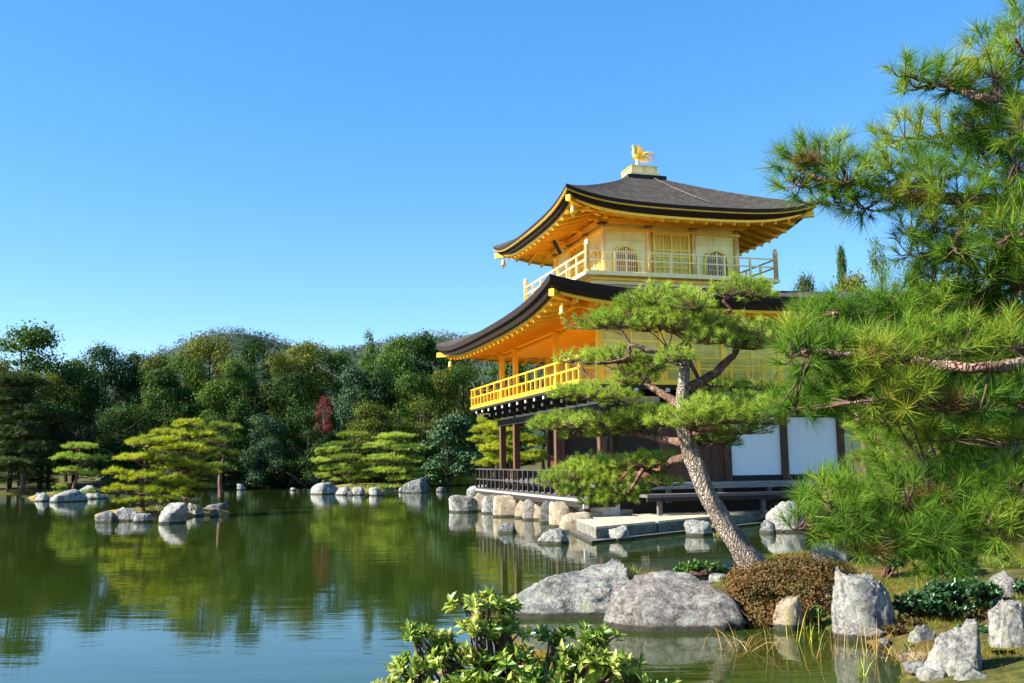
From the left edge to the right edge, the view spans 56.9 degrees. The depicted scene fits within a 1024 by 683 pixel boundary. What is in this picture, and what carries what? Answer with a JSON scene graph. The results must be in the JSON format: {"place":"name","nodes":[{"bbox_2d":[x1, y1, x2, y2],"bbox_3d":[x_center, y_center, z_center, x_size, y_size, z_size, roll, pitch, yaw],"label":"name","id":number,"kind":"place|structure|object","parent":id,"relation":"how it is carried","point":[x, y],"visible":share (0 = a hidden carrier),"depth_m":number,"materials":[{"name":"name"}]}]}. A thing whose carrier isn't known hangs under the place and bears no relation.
{"place":"outdoors","nodes":[
{"label":"outdoors","id":0,"kind":"place"},
{"bbox_2d":[94,507,230,518],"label":"islet ground","id":1,"kind":"structure","parent":0,"point":[157,513],"depth_m":38.02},
{"bbox_2d":[99,433,192,510],"bbox_3d":[-14.391,5.240,37.117,3.751,3.386,2.557,-1,-7,0],"label":"pine tree","id":2,"kind":"object","parent":1,"relation":"on","point":[166,483],"visible":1,"depth_m":36.90,"materials":[{"name":"green plant"}]},
{"bbox_2d":[142,416,222,504],"bbox_3d":[-13.644,5.095,38.854,3.565,4.083,2.838,-1,-7,0],"label":"pine tree","id":3,"kind":"object","parent":1,"relation":"on","point":[198,468],"visible":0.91,"depth_m":38.90,"materials":[{"name":"green plant"}]},
{"bbox_2d":[335,483,403,490],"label":"islet ground","id":4,"kind":"structure","parent":0,"point":[367,489],"depth_m":71.65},
{"bbox_2d":[321,430,384,484],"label":"pine tree","id":5,"kind":"object","parent":4,"relation":"on","point":[353,445],"visible":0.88,"depth_m":71.77,"materials":[{"name":"green plant"}]},
{"bbox_2d":[0,484,941,682],"bbox_3d":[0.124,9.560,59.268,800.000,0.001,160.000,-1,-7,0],"label":"water","id":6,"kind":"structure","parent":0,"point":[281,585],"depth_m":15.54,"materials":[{"name":"green liquid"}]},
{"bbox_2d":[14,456,64,489],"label":"bank bush","id":7,"kind":"object","parent":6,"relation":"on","point":[40,478],"visible":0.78,"depth_m":75.62,"materials":[{"name":"green plant"}]},
{"bbox_2d":[49,489,87,501],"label":"rock","id":8,"kind":"object","parent":6,"relation":"in","point":[73,495],"visible":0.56,"depth_m":55.45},
{"bbox_2d":[49,441,107,493],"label":"pine tree","id":9,"kind":"object","parent":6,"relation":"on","point":[79,457],"visible":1,"depth_m":61.40,"materials":[{"name":"green plant"}]},
{"bbox_2d":[86,456,134,487],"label":"bank bush","id":10,"kind":"object","parent":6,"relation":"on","point":[108,479],"visible":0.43,"depth_m":76.87,"materials":[{"name":"green plant"}]},
{"bbox_2d":[159,502,188,523],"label":"rock","id":11,"kind":"object","parent":6,"relation":"in","point":[174,513],"visible":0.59,"depth_m":33.56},
{"bbox_2d":[310,482,337,493],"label":"rock","id":12,"kind":"object","parent":6,"relation":"in","point":[325,488],"visible":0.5,"depth_m":63.28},
{"bbox_2d":[454,363,542,471],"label":"broadleaf tree","id":13,"kind":"object","parent":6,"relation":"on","point":[521,368],"visible":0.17,"depth_m":91.48,"materials":[{"name":"green plant"}]},
{"bbox_2d":[538,528,568,543],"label":"rock","id":14,"kind":"object","parent":6,"relation":"in","point":[556,536],"visible":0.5,"depth_m":23.22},
{"bbox_2d":[559,513,592,531],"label":"rock","id":15,"kind":"object","parent":6,"relation":"in","point":[568,521],"visible":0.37,"depth_m":27.04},
{"bbox_2d":[606,525,631,540],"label":"rock","id":16,"kind":"object","parent":6,"relation":"in","point":[620,533],"visible":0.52,"depth_m":23.87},
{"bbox_2d":[684,519,712,535],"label":"rock","id":17,"kind":"object","parent":6,"relation":"in","point":[697,528],"visible":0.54,"depth_m":25.15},
{"bbox_2d":[690,621,796,655],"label":"dry reeds","id":18,"kind":"object","parent":6,"relation":"on","point":[726,640],"visible":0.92,"depth_m":10.07,"materials":[{"name":"plant"}]},
{"bbox_2d":[765,500,804,531],"bbox_3d":[7.611,5.139,26.326,1.057,1.405,0.846,-1,-7,0],"label":"rock","id":19,"kind":"object","parent":6,"relation":"in","point":[782,527],"visible":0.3,"depth_m":26.15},
{"bbox_2d":[809,616,906,661],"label":"dry reeds","id":20,"kind":"object","parent":6,"relation":"in","point":[876,649],"visible":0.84,"depth_m":9.68,"materials":[{"name":"plant"}]},
{"bbox_2d":[15,333,958,464],"bbox_3d":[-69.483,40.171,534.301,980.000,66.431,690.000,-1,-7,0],"label":"hills","id":21,"kind":"structure","parent":0,"point":[271,346],"depth_m":397.36,"materials":[{"name":"plant"}]},
{"bbox_2d":[8,325,945,432],"bbox_3d":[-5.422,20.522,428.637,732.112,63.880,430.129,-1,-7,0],"label":"hill forest","id":22,"kind":"object","parent":21,"relation":"on","point":[359,348],"visible":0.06,"depth_m":415.21,"materials":[{"name":"green plant"}]},
{"bbox_2d":[0,456,1023,682],"bbox_3d":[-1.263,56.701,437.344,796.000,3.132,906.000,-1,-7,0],"label":"ground","id":23,"kind":"structure","parent":0,"point":[1014,673],"depth_m":12.80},
{"bbox_2d":[0,446,35,491],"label":"bank bush","id":24,"kind":"object","parent":23,"relation":"on","point":[9,479],"visible":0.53,"depth_m":74.89,"materials":[{"name":"green plant"}]},
{"bbox_2d":[0,318,73,485],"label":"broadleaf tree","id":25,"kind":"object","parent":23,"relation":"on","point":[32,338],"visible":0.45,"depth_m":84.05,"materials":[{"name":"green plant"}]},
{"bbox_2d":[0,369,74,490],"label":"pine tree","id":26,"kind":"object","parent":23,"relation":"on","point":[18,378],"visible":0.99,"depth_m":73.08,"materials":[{"name":"green plant"}]},
{"bbox_2d":[0,397,90,488],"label":"broadleaf tree","id":27,"kind":"object","parent":23,"relation":"on","point":[54,404],"visible":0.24,"depth_m":77.91,"materials":[{"name":"green plant"}]},
{"bbox_2d":[25,368,87,486],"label":"broadleaf tree","id":28,"kind":"object","parent":23,"relation":"on","point":[60,393],"visible":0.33,"depth_m":81.78,"materials":[{"name":"green plant"}]},
{"bbox_2d":[48,408,106,466],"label":"tree","id":29,"kind":"object","parent":23,"relation":"on","point":[81,440],"visible":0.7,"depth_m":75.48,"materials":[{"name":"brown plant"}]},
{"bbox_2d":[51,355,104,481],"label":"broadleaf tree","id":30,"kind":"object","parent":23,"relation":"on","point":[76,362],"visible":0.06,"depth_m":90.08,"materials":[{"name":"green plant"}]},
{"bbox_2d":[48,360,115,483],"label":"broadleaf tree","id":31,"kind":"object","parent":23,"relation":"on","point":[76,377],"visible":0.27,"depth_m":85.94,"materials":[{"name":"green plant"}]},
{"bbox_2d":[78,340,142,477],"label":"broadleaf tree","id":32,"kind":"object","parent":23,"relation":"on","point":[115,374],"visible":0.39,"depth_m":96.02,"materials":[{"name":"green plant"}]},
{"bbox_2d":[68,401,170,483],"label":"broadleaf tree","id":33,"kind":"object","parent":23,"relation":"on","point":[113,420],"visible":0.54,"depth_m":78.44,"materials":[{"name":"green plant"}]},
{"bbox_2d":[108,348,162,453],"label":"broadleaf tree","id":34,"kind":"object","parent":23,"relation":"on","point":[136,382],"visible":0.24,"depth_m":97.42,"materials":[{"name":"green plant"}]},
{"bbox_2d":[127,350,182,437],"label":"broadleaf tree","id":35,"kind":"object","parent":23,"relation":"on","point":[158,362],"visible":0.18,"depth_m":91.43,"materials":[{"name":"green plant"}]},
{"bbox_2d":[121,362,201,471],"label":"broadleaf tree","id":36,"kind":"object","parent":23,"relation":"on","point":[163,378],"visible":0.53,"depth_m":82.87,"materials":[{"name":"green plant"}]},
{"bbox_2d":[148,347,209,469],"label":"broadleaf tree","id":37,"kind":"object","parent":23,"relation":"on","point":[194,375],"visible":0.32,"depth_m":85.41,"materials":[{"name":"green plant"}]},
{"bbox_2d":[169,330,240,481],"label":"broadleaf tree","id":38,"kind":"object","parent":23,"relation":"on","point":[211,350],"visible":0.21,"depth_m":87.74,"materials":[{"name":"green plant"}]},
{"bbox_2d":[173,413,243,483],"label":"broadleaf tree","id":39,"kind":"object","parent":23,"relation":"on","point":[207,421],"visible":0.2,"depth_m":78.66,"materials":[{"name":"green plant"}]},
{"bbox_2d":[194,419,248,499],"bbox_3d":[-13.555,5.441,43.737,2.691,3.699,2.187,-1,-7,0],"label":"pine tree","id":40,"kind":"object","parent":23,"relation":"on","point":[223,465],"visible":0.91,"depth_m":43.58,"materials":[{"name":"green plant"}]},
{"bbox_2d":[187,375,257,484],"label":"broadleaf tree","id":41,"kind":"object","parent":23,"relation":"on","point":[212,393],"visible":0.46,"depth_m":82.12,"materials":[{"name":"green plant"}]},
{"bbox_2d":[210,457,249,487],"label":"bank bush","id":42,"kind":"object","parent":23,"relation":"on","point":[233,478],"visible":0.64,"depth_m":78.51,"materials":[{"name":"green plant"}]},
{"bbox_2d":[207,353,263,484],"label":"broadleaf tree","id":43,"kind":"object","parent":23,"relation":"on","point":[232,369],"visible":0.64,"depth_m":82.26,"materials":[{"name":"green plant"}]},
{"bbox_2d":[222,331,277,452],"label":"broadleaf tree","id":44,"kind":"object","parent":23,"relation":"on","point":[250,353],"visible":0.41,"depth_m":85.75,"materials":[{"name":"green plant"}]},
{"bbox_2d":[233,410,290,488],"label":"broadleaf tree","id":45,"kind":"object","parent":23,"relation":"on","point":[256,472],"visible":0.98,"depth_m":78.84,"materials":[{"name":"green plant"}]},
{"bbox_2d":[244,444,310,487],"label":"shrub","id":46,"kind":"object","parent":23,"relation":"on","point":[273,479],"visible":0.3,"depth_m":80.50,"materials":[{"name":"green plant"}]},
{"bbox_2d":[245,370,321,485],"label":"broadleaf tree","id":47,"kind":"object","parent":23,"relation":"on","point":[291,398],"visible":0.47,"depth_m":83.05,"materials":[{"name":"green plant"}]},
{"bbox_2d":[256,346,310,443],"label":"broadleaf tree","id":48,"kind":"object","parent":23,"relation":"on","point":[280,365],"visible":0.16,"depth_m":92.97,"materials":[{"name":"green plant"}]},
{"bbox_2d":[272,338,337,450],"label":"broadleaf tree","id":49,"kind":"object","parent":23,"relation":"on","point":[303,363],"visible":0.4,"depth_m":95.31,"materials":[{"name":"green plant"}]},
{"bbox_2d":[285,406,333,487],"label":"broadleaf tree","id":50,"kind":"object","parent":23,"relation":"on","point":[307,434],"visible":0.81,"depth_m":79.52,"materials":[{"name":"green plant"}]},
{"bbox_2d":[313,396,334,441],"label":"maple tree","id":51,"kind":"object","parent":23,"relation":"on","point":[323,412],"visible":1,"depth_m":79.27,"materials":[{"name":"red plant"}]},
{"bbox_2d":[309,445,346,483],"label":"pine tree","id":52,"kind":"object","parent":23,"relation":"on","point":[331,466],"visible":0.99,"depth_m":65.02,"materials":[{"name":"green plant"}]},
{"bbox_2d":[313,345,356,477],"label":"broadleaf tree","id":53,"kind":"object","parent":23,"relation":"on","point":[334,358],"visible":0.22,"depth_m":97.60,"materials":[{"name":"green plant"}]},
{"bbox_2d":[310,428,379,483],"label":"broadleaf tree","id":54,"kind":"object","parent":23,"relation":"on","point":[332,437],"visible":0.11,"depth_m":80.80,"materials":[{"name":"green plant"}]},
{"bbox_2d":[330,362,391,475],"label":"broadleaf tree","id":55,"kind":"object","parent":23,"relation":"on","point":[355,377],"visible":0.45,"depth_m":83.44,"materials":[{"name":"green plant"}]},
{"bbox_2d":[351,329,378,403],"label":"broadleaf tree","id":56,"kind":"object","parent":23,"relation":"on","point":[366,361],"visible":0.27,"depth_m":94.39,"materials":[{"name":"green plant"}]},
{"bbox_2d":[342,400,417,483],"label":"broadleaf tree","id":57,"kind":"object","parent":23,"relation":"on","point":[369,413],"visible":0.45,"depth_m":78.16,"materials":[{"name":"green plant"}]},
{"bbox_2d":[346,363,413,473],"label":"broadleaf tree","id":58,"kind":"object","parent":23,"relation":"on","point":[382,377],"visible":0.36,"depth_m":84.41,"materials":[{"name":"green plant"}]},
{"bbox_2d":[360,332,428,441],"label":"broadleaf tree","id":59,"kind":"object","parent":23,"relation":"on","point":[399,361],"visible":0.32,"depth_m":89.61,"materials":[{"name":"green plant"}]},
{"bbox_2d":[361,431,432,489],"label":"pine tree","id":60,"kind":"object","parent":23,"relation":"on","point":[397,458],"visible":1,"depth_m":66.08,"materials":[{"name":"green plant"}]},
{"bbox_2d":[371,438,428,483],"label":"broadleaf tree","id":61,"kind":"object","parent":23,"relation":"on","point":[381,480],"visible":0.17,"depth_m":80.62,"materials":[{"name":"green plant"}]},
{"bbox_2d":[402,478,426,492],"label":"rock","id":62,"kind":"object","parent":23,"relation":"on","point":[419,485],"visible":0.52,"depth_m":63.26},
{"bbox_2d":[383,366,451,473],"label":"broadleaf tree","id":63,"kind":"object","parent":23,"relation":"on","point":[405,381],"visible":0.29,"depth_m":82.98,"materials":[{"name":"green plant"}]},
{"bbox_2d":[396,392,443,472],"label":"broadleaf tree","id":64,"kind":"object","parent":23,"relation":"on","point":[414,427],"visible":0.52,"depth_m":80.25,"materials":[{"name":"green plant"}]},
{"bbox_2d":[406,328,461,424],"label":"broadleaf tree","id":65,"kind":"object","parent":23,"relation":"on","point":[429,345],"visible":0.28,"depth_m":91.55,"materials":[{"name":"green plant"}]},
{"bbox_2d":[419,365,473,484],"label":"broadleaf tree","id":66,"kind":"object","parent":23,"relation":"on","point":[445,378],"visible":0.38,"depth_m":83.53,"materials":[{"name":"green plant"}]},
{"bbox_2d":[416,409,487,488],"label":"broadleaf tree","id":67,"kind":"object","parent":23,"relation":"on","point":[453,427],"visible":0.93,"depth_m":72.60,"materials":[{"name":"green plant"}]},
{"bbox_2d":[429,361,490,484],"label":"broadleaf tree","id":68,"kind":"object","parent":23,"relation":"on","point":[459,374],"visible":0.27,"depth_m":85.55,"materials":[{"name":"green plant"}]},
{"bbox_2d":[433,339,489,413],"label":"broadleaf tree","id":69,"kind":"object","parent":23,"relation":"on","point":[461,389],"visible":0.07,"depth_m":99.30,"materials":[{"name":"green plant"}]},
{"bbox_2d":[449,495,477,512],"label":"rock","id":70,"kind":"object","parent":23,"relation":"on","point":[458,503],"visible":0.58,"depth_m":38.41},
{"bbox_2d":[466,419,508,477],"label":"pine tree","id":71,"kind":"object","parent":23,"relation":"on","point":[484,440],"visible":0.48,"depth_m":59.30,"materials":[{"name":"green plant"}]},
{"bbox_2d":[467,413,545,478],"bbox_3d":[-0.305,5.907,55.323,4.831,4.285,4.035,-1,-7,0],"label":"pine tree","id":72,"kind":"object","parent":23,"relation":"on","point":[493,428],"visible":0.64,"depth_m":54.83,"materials":[{"name":"green plant"}]},
{"bbox_2d":[493,495,519,516],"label":"rock","id":73,"kind":"object","parent":23,"relation":"on","point":[504,505],"visible":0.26,"depth_m":34.94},
{"bbox_2d":[370,585,680,682],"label":"rhododendron shrub","id":74,"kind":"object","parent":23,"relation":"on","point":[503,664],"visible":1,"depth_m":5.14,"materials":[{"name":"green plant"}]},
{"bbox_2d":[520,426,546,477],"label":"pine tree","id":75,"kind":"object","parent":23,"relation":"on","point":[543,456],"visible":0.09,"depth_m":57.39,"materials":[{"name":"green plant"}]},
{"bbox_2d":[549,501,575,526],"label":"rock","id":76,"kind":"object","parent":23,"relation":"on","point":[558,510],"visible":0.38,"depth_m":29.28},
{"bbox_2d":[509,558,629,618],"bbox_3d":[0.830,3.542,12.852,1.777,1.153,1.422,-1,-7,0],"label":"rock","id":77,"kind":"object","parent":23,"relation":"on","point":[585,592],"visible":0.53,"depth_m":12.43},
{"bbox_2d":[569,509,768,543],"bbox_3d":[5.717,5.613,29.479,3.452,0.800,14.342,-8,-10,44],"label":"stone landing","id":78,"kind":"object","parent":23,"relation":"on","point":[599,525],"visible":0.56,"depth_m":26.27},
{"bbox_2d":[602,571,745,632],"bbox_3d":[1.981,3.459,11.834,1.741,1.073,1.306,-1,-7,0],"label":"rock","id":79,"kind":"object","parent":23,"relation":"on","point":[666,601],"visible":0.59,"depth_m":11.45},
{"bbox_2d":[525,271,827,573],"bbox_3d":[2.733,1.453,15.509,5.104,5.173,2.933,-1,-7,0],"label":"leaning pine","id":80,"kind":"object","parent":23,"relation":"on","point":[724,328],"visible":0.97,"depth_m":15.46,"materials":[{"name":"green plant"}]},
{"bbox_2d":[436,164,930,515],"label":"golden pavilion","id":81,"kind":"structure","parent":23,"relation":"on","point":[634,225],"depth_m":32.95,"materials":[{"name":"paint"}]},
{"bbox_2d":[570,242,583,277],"bbox_3d":[2.530,-2.852,36.182,0.100,1.640,1.480,1,-8,-16],"label":"door","id":82,"kind":"structure","parent":81,"relation":"in","point":[578,249],"depth_m":36.24,"materials":[{"name":"gold metal"}]},
{"bbox_2d":[612,244,639,271],"bbox_3d":[4.080,-2.908,33.863,1.069,1.150,0.090,1,-8,-16],"label":"window","id":83,"kind":"structure","parent":81,"relation":"in","point":[631,266],"depth_m":33.87,"materials":[{"name":"gold"}]},
{"bbox_2d":[630,144,656,164],"bbox_3d":[5.163,-7.303,37.298,1.090,0.940,0.462,4,-9,-33],"label":"phoenix statue","id":84,"kind":"object","parent":81,"relation":"on","point":[639,154],"visible":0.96,"depth_m":37.20,"materials":[{"name":"gold metal"}]},
{"bbox_2d":[652,232,690,273],"bbox_3d":[5.812,-3.122,34.385,1.480,1.640,0.100,1,-8,-16],"label":"door","id":85,"kind":"structure","parent":81,"relation":"in","point":[661,242],"depth_m":34.38,"materials":[{"name":"gold metal"}]},
{"bbox_2d":[669,414,724,481],"bbox_3d":[5.877,3.364,30.173,1.940,2.228,0.110,1,-8,-16],"label":"board door","id":86,"kind":"structure","parent":81,"relation":"in","point":[713,456],"depth_m":30.19,"materials":[{"name":"brown wood"}]},
{"bbox_2d":[704,249,729,275],"bbox_3d":[7.542,-2.829,34.847,1.069,1.150,0.090,1,-8,-16],"label":"window","id":87,"kind":"structure","parent":81,"relation":"in","point":[708,269],"depth_m":34.83,"materials":[{"name":"gold"}]},
{"bbox_2d":[673,559,732,577],"bbox_3d":[3.068,3.765,15.654,0.851,0.321,1.310,-6,-9,35],"label":"green bush","id":88,"kind":"object","parent":23,"relation":"on","point":[697,568],"visible":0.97,"depth_m":15.72,"materials":[{"name":"green plant"}]},
{"bbox_2d":[773,595,803,631],"bbox_3d":[3.317,3.430,11.253,0.368,0.798,0.208,0,-7,-6],"label":"rock","id":89,"kind":"object","parent":23,"relation":"on","point":[791,606],"visible":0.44,"depth_m":11.23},
{"bbox_2d":[719,551,861,628],"bbox_3d":[3.653,3.276,12.311,2.491,0.976,1.562,4,-9,-35],"label":"rust shrub","id":90,"kind":"object","parent":23,"relation":"on","point":[763,592],"visible":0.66,"depth_m":12.04,"materials":[{"name":"brown plant"}]},
{"bbox_2d":[805,605,829,630],"bbox_3d":[3.610,3.327,11.312,0.417,0.332,0.238,4,-8,-31],"label":"green bush","id":91,"kind":"object","parent":23,"relation":"on","point":[815,616],"visible":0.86,"depth_m":11.33,"materials":[{"name":"green plant"}]},
{"bbox_2d":[804,541,847,562],"bbox_3d":[5.416,4.079,16.256,0.820,1.260,0.656,-1,-7,0],"label":"rock","id":92,"kind":"object","parent":23,"relation":"on","point":[832,553],"visible":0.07,"depth_m":16.15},
{"bbox_2d":[835,240,853,473],"bbox_3d":[22.853,1.580,64.215,1.553,17.379,1.729,1,-7,-14],"label":"broadleaf tree","id":93,"kind":"object","parent":23,"relation":"on","point":[841,259],"visible":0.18,"depth_m":64.98,"materials":[{"name":"green plant"}]},
{"bbox_2d":[830,267,869,437],"bbox_3d":[22.157,2.266,60.459,4.534,14.300,4.416,1,-7,-10],"label":"broadleaf tree","id":94,"kind":"object","parent":23,"relation":"on","point":[851,281],"visible":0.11,"depth_m":60.22,"materials":[{"name":"green plant"}]},
{"bbox_2d":[831,566,894,641],"bbox_3d":[3.954,3.189,10.688,0.748,1.306,0.449,-1,-7,0],"label":"rock","id":95,"kind":"object","parent":23,"relation":"on","point":[857,599],"visible":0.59,"depth_m":10.57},
{"bbox_2d":[708,542,1023,664],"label":"moss grass","id":96,"kind":"structure","parent":23,"relation":"on","point":[892,589],"depth_m":12.47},
{"bbox_2d":[865,229,892,291],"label":"broadleaf tree","id":97,"kind":"object","parent":23,"relation":"on","point":[874,261],"visible":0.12,"depth_m":66.92,"materials":[{"name":"green plant"}]},
{"bbox_2d":[741,0,1023,593],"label":"overhanging pine","id":98,"kind":"object","parent":23,"relation":"on","point":[971,506],"visible":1,"depth_m":5.29,"materials":[{"name":"green plant"}]},
{"bbox_2d":[870,633,933,669],"bbox_3d":[3.825,2.885,8.886,0.769,0.305,0.723,3,-8,-30],"label":"grass tuft","id":99,"kind":"object","parent":23,"relation":"on","point":[915,655],"visible":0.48,"depth_m":8.88,"materials":[{"name":"plant"}]},
{"bbox_2d":[880,615,926,633],"bbox_3d":[4.372,3.154,10.485,0.384,0.194,0.622,-7,-9,40],"label":"rust plant","id":100,"kind":"object","parent":23,"relation":"on","point":[902,620],"visible":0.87,"depth_m":10.48,"materials":[{"name":"brown plant"}]},
{"bbox_2d":[842,396,966,497],"bbox_3d":[8.924,2.211,20.853,3.272,2.725,2.262,-1,-7,0],"label":"pine tree","id":101,"kind":"object","parent":23,"relation":"on","point":[854,454],"visible":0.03,"depth_m":20.79,"materials":[{"name":"green plant"}]},
{"bbox_2d":[908,623,936,642],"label":"rock","id":102,"kind":"object","parent":23,"relation":"on","point":[917,633],"visible":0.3,"depth_m":9.80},
{"bbox_2d":[916,666,946,681],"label":"shore stone","id":103,"kind":"object","parent":23,"relation":"on","point":[924,674],"visible":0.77,"depth_m":8.29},
{"bbox_2d":[892,563,1004,618],"bbox_3d":[5.100,2.890,10.981,1.539,0.592,0.935,5,-10,-40],"label":"dark shrub","id":104,"kind":"object","parent":23,"relation":"on","point":[948,601],"visible":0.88,"depth_m":10.79,"materials":[{"name":"green plant"}]},
{"bbox_2d":[924,619,982,675],"bbox_3d":[3.939,3.185,8.405,0.573,1.410,0.386,-3,-7,16],"label":"rock","id":105,"kind":"object","parent":23,"relation":"on","point":[952,650],"visible":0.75,"depth_m":8.35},
{"bbox_2d":[954,660,987,680],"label":"rock","id":106,"kind":"object","parent":23,"relation":"on","point":[967,670],"visible":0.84,"depth_m":8.06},
{"bbox_2d":[989,570,1020,596],"bbox_3d":[6.148,3.409,11.838,0.709,1.045,0.426,-3,-8,21],"label":"rock","id":107,"kind":"object","parent":23,"relation":"on","point":[1003,579],"visible":0.11,"depth_m":11.84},
{"bbox_2d":[988,599,1023,647],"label":"rock","id":108,"kind":"object","parent":23,"relation":"on","point":[1006,619],"visible":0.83,"depth_m":9.05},
{"bbox_2d":[0,0,1023,391],"label":"sky","id":109,"kind":"structure","parent":0,"point":[329,171],"materials":[{"name":"blue"}]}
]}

